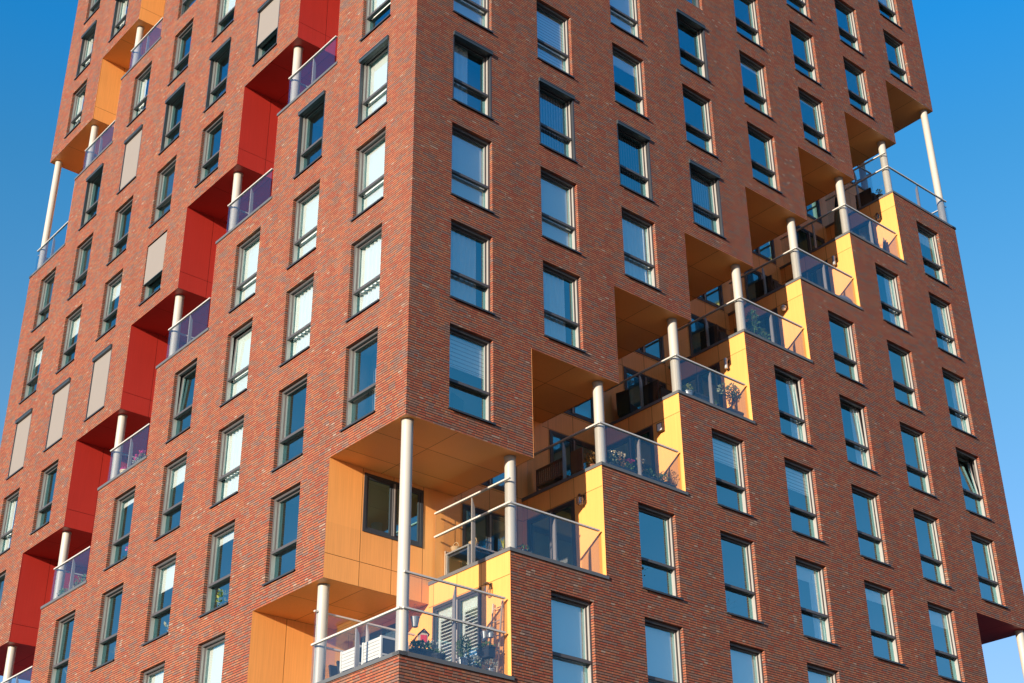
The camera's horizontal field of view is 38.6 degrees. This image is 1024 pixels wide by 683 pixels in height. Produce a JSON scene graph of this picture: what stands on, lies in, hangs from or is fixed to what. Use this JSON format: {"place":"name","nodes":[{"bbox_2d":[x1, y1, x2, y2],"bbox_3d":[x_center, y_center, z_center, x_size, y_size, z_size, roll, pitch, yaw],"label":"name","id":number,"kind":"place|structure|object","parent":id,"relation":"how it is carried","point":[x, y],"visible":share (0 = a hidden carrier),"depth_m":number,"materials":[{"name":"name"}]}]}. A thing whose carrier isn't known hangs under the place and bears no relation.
{"place":"outdoors","nodes":[
{"label":"outdoors","id":0,"kind":"place"},
{"bbox_2d":[0,0,1023,682],"label":"sky","id":1,"kind":"structure","parent":0,"point":[972,50],"materials":[{"name":"blue"}]},
{"label":"ground","id":2,"kind":"structure","parent":0,"visible":0},
{"bbox_2d":[0,0,1023,682],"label":"apartment tower","id":3,"kind":"structure","parent":2,"relation":"on","point":[302,272],"depth_m":41.74,"materials":[{"name":"brick"}]},
{"bbox_2d":[0,490,18,554],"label":"window","id":4,"kind":"structure","parent":3,"relation":"in","point":[4,543],"depth_m":50.99,"materials":[{"name":"grey metal"}]},
{"bbox_2d":[5,408,32,479],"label":"window","id":5,"kind":"structure","parent":3,"relation":"in","point":[23,422],"depth_m":52.07,"materials":[{"name":"beige fabric"}]},
{"bbox_2d":[18,340,43,403],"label":"window","id":6,"kind":"structure","parent":3,"relation":"in","point":[33,373],"depth_m":53.88,"materials":[{"name":"grey metal"}]},
{"bbox_2d":[30,270,55,332],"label":"window","id":7,"kind":"structure","parent":3,"relation":"in","point":[47,290],"depth_m":55.35,"materials":[{"name":"grey metal"}]},
{"bbox_2d":[29,462,57,534],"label":"window","id":8,"kind":"structure","parent":3,"relation":"in","point":[45,478],"depth_m":49.01,"materials":[{"name":"grey metal"}]},
{"bbox_2d":[43,377,70,451],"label":"window","id":9,"kind":"structure","parent":3,"relation":"in","point":[60,394],"depth_m":50.05,"materials":[{"name":"beige fabric"}]},
{"bbox_2d":[50,612,74,682],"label":"window","id":10,"kind":"structure","parent":3,"relation":"in","point":[63,621],"depth_m":44.14,"materials":[{"name":"grey metal"}]},
{"bbox_2d":[55,307,81,373],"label":"window","id":11,"kind":"structure","parent":3,"relation":"in","point":[74,319],"depth_m":51.93,"materials":[{"name":"white glass"}]},
{"bbox_2d":[64,82,86,138],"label":"window","id":12,"kind":"structure","parent":3,"relation":"in","point":[79,96],"depth_m":59.74,"materials":[{"name":"white glass"}]},
{"bbox_2d":[67,236,92,300],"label":"window","id":13,"kind":"structure","parent":3,"relation":"in","point":[85,248],"depth_m":53.32,"materials":[{"name":"grey glass"}]},
{"bbox_2d":[74,20,96,79],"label":"window","id":14,"kind":"structure","parent":3,"relation":"in","point":[88,42],"depth_m":61.20,"materials":[{"name":"grey glass"}]},
{"bbox_2d":[78,163,103,230],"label":"window","id":15,"kind":"structure","parent":3,"relation":"in","point":[96,175],"depth_m":54.78,"materials":[{"name":"grey metal"}]},
{"bbox_2d":[83,344,112,421],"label":"window","id":16,"kind":"structure","parent":3,"relation":"in","point":[101,362],"depth_m":48.04,"materials":[{"name":"beige fabric"}]},
{"bbox_2d":[90,584,123,671],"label":"window","id":17,"kind":"structure","parent":3,"relation":"in","point":[103,639],"depth_m":42.05,"materials":[{"name":"grey metal"}]},
{"bbox_2d":[95,271,122,340],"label":"window","id":18,"kind":"structure","parent":3,"relation":"in","point":[116,286],"depth_m":50.01,"materials":[{"name":"grey metal"}]},
{"bbox_2d":[108,0,128,42],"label":"window","id":19,"kind":"structure","parent":3,"relation":"in","point":[123,7],"depth_m":59.12,"materials":[{"name":"grey glass"}]},
{"bbox_2d":[103,488,134,570],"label":"window","id":20,"kind":"structure","parent":3,"relation":"in","point":[127,499],"depth_m":43.57,"materials":[{"name":"grey metal"}]},
{"bbox_2d":[106,199,132,265],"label":"window","id":21,"kind":"structure","parent":3,"relation":"in","point":[117,242],"depth_m":51.35,"materials":[{"name":"grey metal"}]},
{"bbox_2d":[116,124,142,194],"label":"window","id":22,"kind":"structure","parent":3,"relation":"in","point":[132,143],"depth_m":52.41,"materials":[{"name":"beige fabric"}]},
{"bbox_2d":[126,64,151,126],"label":"window","id":23,"kind":"structure","parent":3,"relation":"in","point":[142,93],"depth_m":54.22,"materials":[{"name":"grey metal"}]},
{"bbox_2d":[138,232,166,305],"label":"window","id":24,"kind":"structure","parent":3,"relation":"in","point":[155,257],"depth_m":47.55,"materials":[{"name":"beige fabric"}]},
{"bbox_2d":[143,663,164,682],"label":"window","id":25,"kind":"structure","parent":3,"relation":"in","point":[157,674],"depth_m":38.88,"materials":[{"name":"grey metal"}]},
{"bbox_2d":[141,555,175,645],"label":"window","id":26,"kind":"structure","parent":3,"relation":"in","point":[168,571],"depth_m":40.15,"materials":[{"name":"grey metal"}]},
{"bbox_2d":[148,159,175,228],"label":"window","id":27,"kind":"structure","parent":3,"relation":"in","point":[159,203],"depth_m":49.38,"materials":[{"name":"grey metal"}]},
{"bbox_2d":[153,454,186,541],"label":"window","id":28,"kind":"structure","parent":3,"relation":"in","point":[178,474],"depth_m":41.60,"materials":[{"name":"grey metal"}]},
{"bbox_2d":[158,82,185,154],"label":"window","id":29,"kind":"structure","parent":3,"relation":"in","point":[178,93],"depth_m":50.76,"materials":[{"name":"grey metal"}]},
{"bbox_2d":[167,22,192,85],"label":"window","id":30,"kind":"structure","parent":3,"relation":"in","point":[184,47],"depth_m":52.24,"materials":[{"name":"glass"}]},
{"bbox_2d":[164,361,196,443],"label":"window","id":31,"kind":"structure","parent":3,"relation":"in","point":[174,423],"depth_m":42.94,"materials":[{"name":"grey metal"}]},
{"bbox_2d":[194,115,222,187],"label":"window","id":32,"kind":"structure","parent":3,"relation":"in","point":[205,163],"depth_m":47.31,"materials":[{"name":"grey metal"}]},
{"bbox_2d":[198,634,224,682],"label":"window","id":33,"kind":"structure","parent":3,"relation":"in","point":[215,654],"depth_m":36.75,"materials":[{"name":"grey metal"}]},
{"bbox_2d":[198,522,234,617],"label":"window","id":34,"kind":"structure","parent":3,"relation":"in","point":[228,535],"depth_m":38.09,"materials":[{"name":"grey metal"}]},
{"bbox_2d":[203,37,231,112],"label":"window","id":35,"kind":"structure","parent":3,"relation":"in","point":[225,47],"depth_m":48.74,"materials":[{"name":"grey metal"}]},
{"bbox_2d":[211,0,235,41],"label":"window","id":36,"kind":"structure","parent":3,"relation":"in","point":[229,6],"depth_m":50.12,"materials":[{"name":"white glass"}]},
{"bbox_2d":[209,417,243,508],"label":"window","id":37,"kind":"structure","parent":3,"relation":"in","point":[231,477],"depth_m":39.42,"materials":[{"name":"white glass"}]},
{"bbox_2d":[219,320,252,406],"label":"window","id":38,"kind":"structure","parent":3,"relation":"in","point":[239,375],"depth_m":40.89,"materials":[{"name":"white glass"}]},
{"bbox_2d":[228,230,259,312],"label":"window","id":39,"kind":"structure","parent":3,"relation":"in","point":[248,285],"depth_m":42.37,"materials":[{"name":"white glass"}]},
{"bbox_2d":[252,0,279,66],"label":"window","id":40,"kind":"structure","parent":3,"relation":"in","point":[268,18],"depth_m":46.46,"materials":[{"name":"beige fabric"}]},
{"bbox_2d":[262,485,299,585],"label":"window","id":41,"kind":"structure","parent":3,"relation":"in","point":[275,550],"depth_m":35.98,"materials":[{"name":"grey metal"}]},
{"bbox_2d":[270,376,306,472],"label":"window","id":42,"kind":"structure","parent":3,"relation":"in","point":[285,394],"depth_m":37.44,"materials":[{"name":"grey metal"}]},
{"bbox_2d":[278,276,313,366],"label":"window","id":43,"kind":"structure","parent":3,"relation":"in","point":[301,336],"depth_m":38.86,"materials":[{"name":"white glass"}]},
{"bbox_2d":[286,182,319,269],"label":"window","id":44,"kind":"structure","parent":3,"relation":"in","point":[309,212],"depth_m":40.35,"materials":[{"name":"white glass"}]},
{"bbox_2d":[293,90,325,178],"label":"window","id":45,"kind":"structure","parent":3,"relation":"in","point":[319,101],"depth_m":41.78,"materials":[{"name":"grey metal"}]},
{"bbox_2d":[340,645,361,672],"bbox_3d":[-3.336,7.287,32.608,0.740,0.790,0.700,22,-36,-35],"label":"slatted bench","id":46,"kind":"object","parent":3,"relation":"on","point":[346,660],"visible":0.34,"depth_m":32.52,"materials":[{"name":"white paint"}]},
{"bbox_2d":[339,330,377,431],"bbox_3d":[-3.562,0.924,35.011,0.290,2.313,1.408,22,-36,-35],"label":"window","id":47,"kind":"structure","parent":3,"relation":"in","point":[353,350],"depth_m":35.41,"materials":[{"name":"grey metal"}]},
{"bbox_2d":[345,226,381,322],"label":"window","id":48,"kind":"structure","parent":3,"relation":"in","point":[369,288],"depth_m":36.83,"materials":[{"name":"grey metal"}]},
{"bbox_2d":[350,130,385,221],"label":"window","id":49,"kind":"structure","parent":3,"relation":"in","point":[372,168],"depth_m":38.32,"materials":[{"name":"white glass"}]},
{"bbox_2d":[355,35,388,127],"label":"window","id":50,"kind":"structure","parent":3,"relation":"in","point":[376,82],"depth_m":39.78,"materials":[{"name":"white glass"}]},
{"bbox_2d":[359,0,390,41],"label":"window","id":51,"kind":"structure","parent":3,"relation":"in","point":[378,5],"depth_m":40.98,"materials":[{"name":"grey metal"}]},
{"bbox_2d":[361,635,408,664],"bbox_3d":[-2.785,6.967,32.045,0.740,0.790,0.720,22,-36,-35],"label":"slatted bench","id":52,"kind":"object","parent":3,"relation":"on","point":[378,647],"visible":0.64,"depth_m":31.87,"materials":[{"name":"white paint"}]},
{"bbox_2d":[362,472,423,547],"bbox_3d":[-2.891,4.109,35.588,1.780,1.510,0.098,22,-36,-35],"label":"balcony window","id":53,"kind":"structure","parent":3,"relation":"in","point":[394,486],"depth_m":35.59,"materials":[{"name":"metal"}]},
{"bbox_2d":[408,637,437,656],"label":"flowering plants","id":54,"kind":"object","parent":3,"relation":"on","point":[417,649],"visible":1,"depth_m":31.12,"materials":[{"name":"plant"}]},
{"bbox_2d":[432,587,480,667],"bbox_3d":[-1.258,7.044,33.863,0.143,2.330,1.810,22,-36,-35],"label":"balcony door","id":55,"kind":"structure","parent":3,"relation":"in","point":[471,600],"depth_m":34.13,"materials":[{"name":"metal"}]},
{"bbox_2d":[445,544,495,573],"bbox_3d":[-0.973,5.577,35.811,0.960,0.840,0.920,22,-36,-35],"label":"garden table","id":56,"kind":"object","parent":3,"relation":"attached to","point":[462,553],"visible":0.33,"depth_m":35.81,"materials":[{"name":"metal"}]},
{"bbox_2d":[448,326,495,424],"bbox_3d":[-1.043,0.815,34.869,1.408,2.313,0.367,22,-36,-35],"label":"window","id":57,"kind":"structure","parent":3,"relation":"in","point":[467,355],"depth_m":35.28,"materials":[{"name":"blue glass"}]},
{"bbox_2d":[449,221,494,314],"bbox_3d":[-1.081,-1.804,36.333,1.408,2.313,0.385,22,-36,-35],"label":"window","id":58,"kind":"structure","parent":3,"relation":"in","point":[463,282],"depth_m":36.55,"materials":[{"name":"blue glass"}]},
{"bbox_2d":[450,125,494,213],"bbox_3d":[-1.107,-4.429,37.785,1.408,2.313,0.367,22,-36,-35],"label":"window","id":59,"kind":"structure","parent":3,"relation":"in","point":[470,153],"depth_m":38.06,"materials":[{"name":"blue glass"}]},
{"bbox_2d":[451,30,493,119],"bbox_3d":[-1.141,-7.059,39.249,1.408,2.333,0.398,22,-36,-35],"label":"window","id":60,"kind":"structure","parent":3,"relation":"in","point":[460,52],"depth_m":39.48,"materials":[{"name":"blue glass"}]},
{"bbox_2d":[453,0,493,33],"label":"window","id":61,"kind":"structure","parent":3,"relation":"in","point":[473,11],"depth_m":40.69,"materials":[{"name":"blue glass"}]},
{"bbox_2d":[462,504,516,566],"bbox_3d":[-0.568,5.418,37.129,1.800,2.330,0.098,22,-36,-35],"label":"balcony door","id":62,"kind":"structure","parent":3,"relation":"in","point":[489,518],"depth_m":37.33,"materials":[{"name":"metal"}]},
{"bbox_2d":[527,499,576,565],"bbox_3d":[1.010,5.350,37.040,0.098,2.330,1.810,22,-36,-35],"label":"balcony door","id":63,"kind":"structure","parent":3,"relation":"in","point":[571,503],"depth_m":37.29,"materials":[{"name":"metal"}]},
{"bbox_2d":[536,458,568,491],"bbox_3d":[1.183,3.725,38.793,0.485,0.930,1.105,22,-36,-35],"label":"garden bench","id":64,"kind":"object","parent":3,"relation":"on","point":[549,474],"visible":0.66,"depth_m":38.77,"materials":[{"name":"brown wood"}]},
{"bbox_2d":[536,0,574,77],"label":"window","id":65,"kind":"structure","parent":3,"relation":"in","point":[553,47],"depth_m":42.74,"materials":[{"name":"blue glass"}]},
{"bbox_2d":[538,77,577,162],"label":"window","id":66,"kind":"structure","parent":3,"relation":"in","point":[568,127],"depth_m":41.28,"materials":[{"name":"blue glass"}]},
{"bbox_2d":[541,169,581,253],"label":"window","id":67,"kind":"structure","parent":3,"relation":"in","point":[558,212],"depth_m":39.80,"materials":[{"name":"blue glass"}]},
{"bbox_2d":[543,263,585,352],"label":"window","id":68,"kind":"structure","parent":3,"relation":"in","point":[555,320],"depth_m":38.28,"materials":[{"name":"blue glass"}]},
{"bbox_2d":[551,592,592,682],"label":"window","id":69,"kind":"structure","parent":3,"relation":"in","point":[571,648],"depth_m":33.98,"materials":[{"name":"blue glass"}]},
{"bbox_2d":[549,430,595,474],"bbox_3d":[1.716,3.731,40.319,1.800,2.330,0.098,22,-36,-35],"label":"balcony door","id":70,"kind":"structure","parent":3,"relation":"in","point":[573,442],"depth_m":40.66,"materials":[{"name":"metal"}]},
{"bbox_2d":[610,0,643,41],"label":"window","id":71,"kind":"structure","parent":3,"relation":"in","point":[623,15],"depth_m":45.74,"materials":[{"name":"blue glass"}]},
{"bbox_2d":[612,45,649,119],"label":"window","id":72,"kind":"structure","parent":3,"relation":"in","point":[629,66],"depth_m":44.63,"materials":[{"name":"grey metal"}]},
{"bbox_2d":[607,425,655,477],"bbox_3d":[3.294,3.663,40.230,0.098,2.330,1.810,22,-36,-35],"label":"balcony door","id":73,"kind":"structure","parent":3,"relation":"in","point":[630,439],"depth_m":40.45,"materials":[{"name":"metal"}]},
{"bbox_2d":[616,120,655,202],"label":"window","id":74,"kind":"structure","parent":3,"relation":"in","point":[630,132],"depth_m":43.03,"materials":[{"name":"blue glass"}]},
{"bbox_2d":[622,209,661,290],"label":"window","id":75,"kind":"structure","parent":3,"relation":"in","point":[637,241],"depth_m":41.54,"materials":[{"name":"blue glass"}]},
{"bbox_2d":[643,380,671,405],"bbox_3d":[4.112,1.670,41.263,0.680,0.860,0.800,22,-36,-35],"label":"armchair","id":76,"kind":"object","parent":3,"relation":"on","point":[653,391],"visible":0.29,"depth_m":41.04,"materials":[{"name":"black fabric"}]},
{"bbox_2d":[638,504,683,599],"bbox_3d":[3.647,5.292,36.851,1.408,2.313,0.290,22,-36,-35],"label":"window","id":77,"kind":"structure","parent":3,"relation":"in","point":[669,522],"depth_m":37.22,"materials":[{"name":"grey metal"}]},
{"bbox_2d":[645,618,683,682],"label":"window","id":78,"kind":"structure","parent":3,"relation":"in","point":[662,643],"depth_m":35.85,"materials":[{"name":"blue glass"}]},
{"bbox_2d":[676,8,710,81],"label":"window","id":79,"kind":"structure","parent":3,"relation":"in","point":[697,26],"depth_m":47.67,"materials":[{"name":"grey metal"}]},
{"bbox_2d":[682,86,718,157],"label":"window","id":80,"kind":"structure","parent":3,"relation":"in","point":[691,94],"depth_m":46.23,"materials":[{"name":"grey metal"}]},
{"bbox_2d":[681,362,723,407],"bbox_3d":[5.579,1.976,43.420,0.098,2.330,1.810,22,-36,-35],"label":"balcony door","id":81,"kind":"structure","parent":3,"relation":"in","point":[698,376],"depth_m":43.68,"materials":[{"name":"glass"}]},
{"bbox_2d":[689,159,726,238],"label":"window","id":82,"kind":"structure","parent":3,"relation":"in","point":[702,171],"depth_m":44.77,"materials":[{"name":"blue glass"}]},
{"bbox_2d":[700,324,729,349],"bbox_3d":[6.243,0.080,44.624,0.680,0.860,0.800,22,-36,-35],"label":"armchair","id":83,"kind":"object","parent":3,"relation":"on","point":[715,335],"visible":0.26,"depth_m":44.41,"materials":[{"name":"black fabric"}]},
{"bbox_2d":[712,430,753,516],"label":"window","id":84,"kind":"structure","parent":3,"relation":"in","point":[726,452],"depth_m":40.53,"materials":[{"name":"blue metal"}]},
{"bbox_2d":[720,532,763,623],"bbox_3d":[5.964,6.227,38.583,1.408,2.313,0.290,22,-36,-35],"label":"window","id":85,"kind":"structure","parent":3,"relation":"in","point":[750,570],"depth_m":38.97,"materials":[{"name":"grey metal"}]},
{"bbox_2d":[730,642,763,682],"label":"window","id":86,"kind":"structure","parent":3,"relation":"in","point":[746,666],"depth_m":37.72,"materials":[{"name":"blue glass"}]},
{"bbox_2d":[734,0,764,49],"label":"window","id":87,"kind":"structure","parent":3,"relation":"in","point":[753,6],"depth_m":50.84,"materials":[{"name":"blue glass"}]},
{"bbox_2d":[739,52,773,119],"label":"window","id":88,"kind":"structure","parent":3,"relation":"in","point":[745,63],"depth_m":49.53,"materials":[{"name":"grey metal"}]},
{"bbox_2d":[747,124,782,193],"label":"window","id":89,"kind":"structure","parent":3,"relation":"in","point":[770,148],"depth_m":47.98,"materials":[{"name":"grey metal"}]},
{"bbox_2d":[774,367,813,446],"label":"window","id":90,"kind":"structure","parent":3,"relation":"in","point":[794,414],"depth_m":43.63,"materials":[{"name":"grey metal"}]},
{"bbox_2d":[784,459,824,542],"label":"window","id":91,"kind":"structure","parent":3,"relation":"in","point":[798,480],"depth_m":42.27,"materials":[{"name":"grey metal"}]},
{"bbox_2d":[789,23,821,85],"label":"window","id":92,"kind":"structure","parent":3,"relation":"in","point":[809,43],"depth_m":52.66,"materials":[{"name":"blue glass"}]},
{"bbox_2d":[798,89,831,153],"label":"window","id":93,"kind":"structure","parent":3,"relation":"in","point":[805,99],"depth_m":51.26,"materials":[{"name":"grey metal"}]},
{"bbox_2d":[795,558,837,645],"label":"window","id":94,"kind":"structure","parent":3,"relation":"in","point":[805,573],"depth_m":40.76,"materials":[{"name":"blue metal"}]},
{"bbox_2d":[807,664,836,682],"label":"window","id":95,"kind":"structure","parent":3,"relation":"in","point":[815,676],"depth_m":39.53,"materials":[{"name":"blue glass"}]},
{"bbox_2d":[828,312,864,385],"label":"window","id":96,"kind":"structure","parent":3,"relation":"in","point":[832,317],"depth_m":46.81,"materials":[{"name":"grey metal"}]},
{"bbox_2d":[834,0,864,55],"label":"window","id":97,"kind":"structure","parent":3,"relation":"in","point":[840,4],"depth_m":55.82,"materials":[{"name":"grey metal"}]},
{"bbox_2d":[839,396,877,472],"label":"window","id":98,"kind":"structure","parent":3,"relation":"in","point":[859,442],"depth_m":45.37,"materials":[{"name":"glass"}]},
{"bbox_2d":[843,59,874,118],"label":"window","id":99,"kind":"structure","parent":3,"relation":"in","point":[846,63],"depth_m":54.41,"materials":[{"name":"blue glass"}]},
{"bbox_2d":[851,486,890,565],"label":"window","id":100,"kind":"structure","parent":3,"relation":"in","point":[865,494],"depth_m":43.90,"materials":[{"name":"grey metal"}]},
{"bbox_2d":[864,581,905,665],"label":"window","id":101,"kind":"structure","parent":3,"relation":"in","point":[874,595],"depth_m":42.55,"materials":[{"name":"grey metal"}]},
{"bbox_2d":[875,265,909,332],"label":"window","id":102,"kind":"structure","parent":3,"relation":"in","point":[893,305],"depth_m":50.05,"materials":[{"name":"glass"}]},
{"bbox_2d":[883,32,913,88],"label":"window","id":103,"kind":"structure","parent":3,"relation":"in","point":[886,36],"depth_m":57.57,"materials":[{"name":"grey metal"}]},
{"bbox_2d":[887,342,922,412],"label":"window","id":104,"kind":"structure","parent":3,"relation":"in","point":[907,360],"depth_m":48.54,"materials":[{"name":"grey metal"}]},
{"bbox_2d":[900,424,936,497],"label":"window","id":105,"kind":"structure","parent":3,"relation":"in","point":[913,432],"depth_m":47.08,"materials":[{"name":"grey metal"}]},
{"bbox_2d":[913,510,951,587],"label":"window","id":106,"kind":"structure","parent":3,"relation":"in","point":[938,559],"depth_m":45.63,"materials":[{"name":"grey metal"}]},
{"bbox_2d":[917,223,949,286],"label":"window","id":107,"kind":"structure","parent":3,"relation":"in","point":[925,239],"depth_m":53.33,"materials":[{"name":"white glass"}]},
{"bbox_2d":[929,294,962,359],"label":"window","id":108,"kind":"structure","parent":3,"relation":"in","point":[941,306],"depth_m":51.79,"materials":[{"name":"grey metal"}]},
{"bbox_2d":[928,603,964,682],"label":"window","id":109,"kind":"structure","parent":3,"relation":"in","point":[937,614],"depth_m":44.30,"materials":[{"name":"grey metal"}]},
{"bbox_2d":[942,369,976,437],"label":"window","id":110,"kind":"structure","parent":3,"relation":"in","point":[953,379],"depth_m":50.32,"materials":[{"name":"grey metal"}]},
{"bbox_2d":[956,449,991,519],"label":"window","id":111,"kind":"structure","parent":3,"relation":"in","point":[977,495],"depth_m":48.82,"materials":[{"name":"grey metal"}]},
{"bbox_2d":[970,533,1007,607],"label":"window","id":112,"kind":"structure","parent":3,"relation":"in","point":[986,542],"depth_m":47.36,"materials":[{"name":"grey metal"}]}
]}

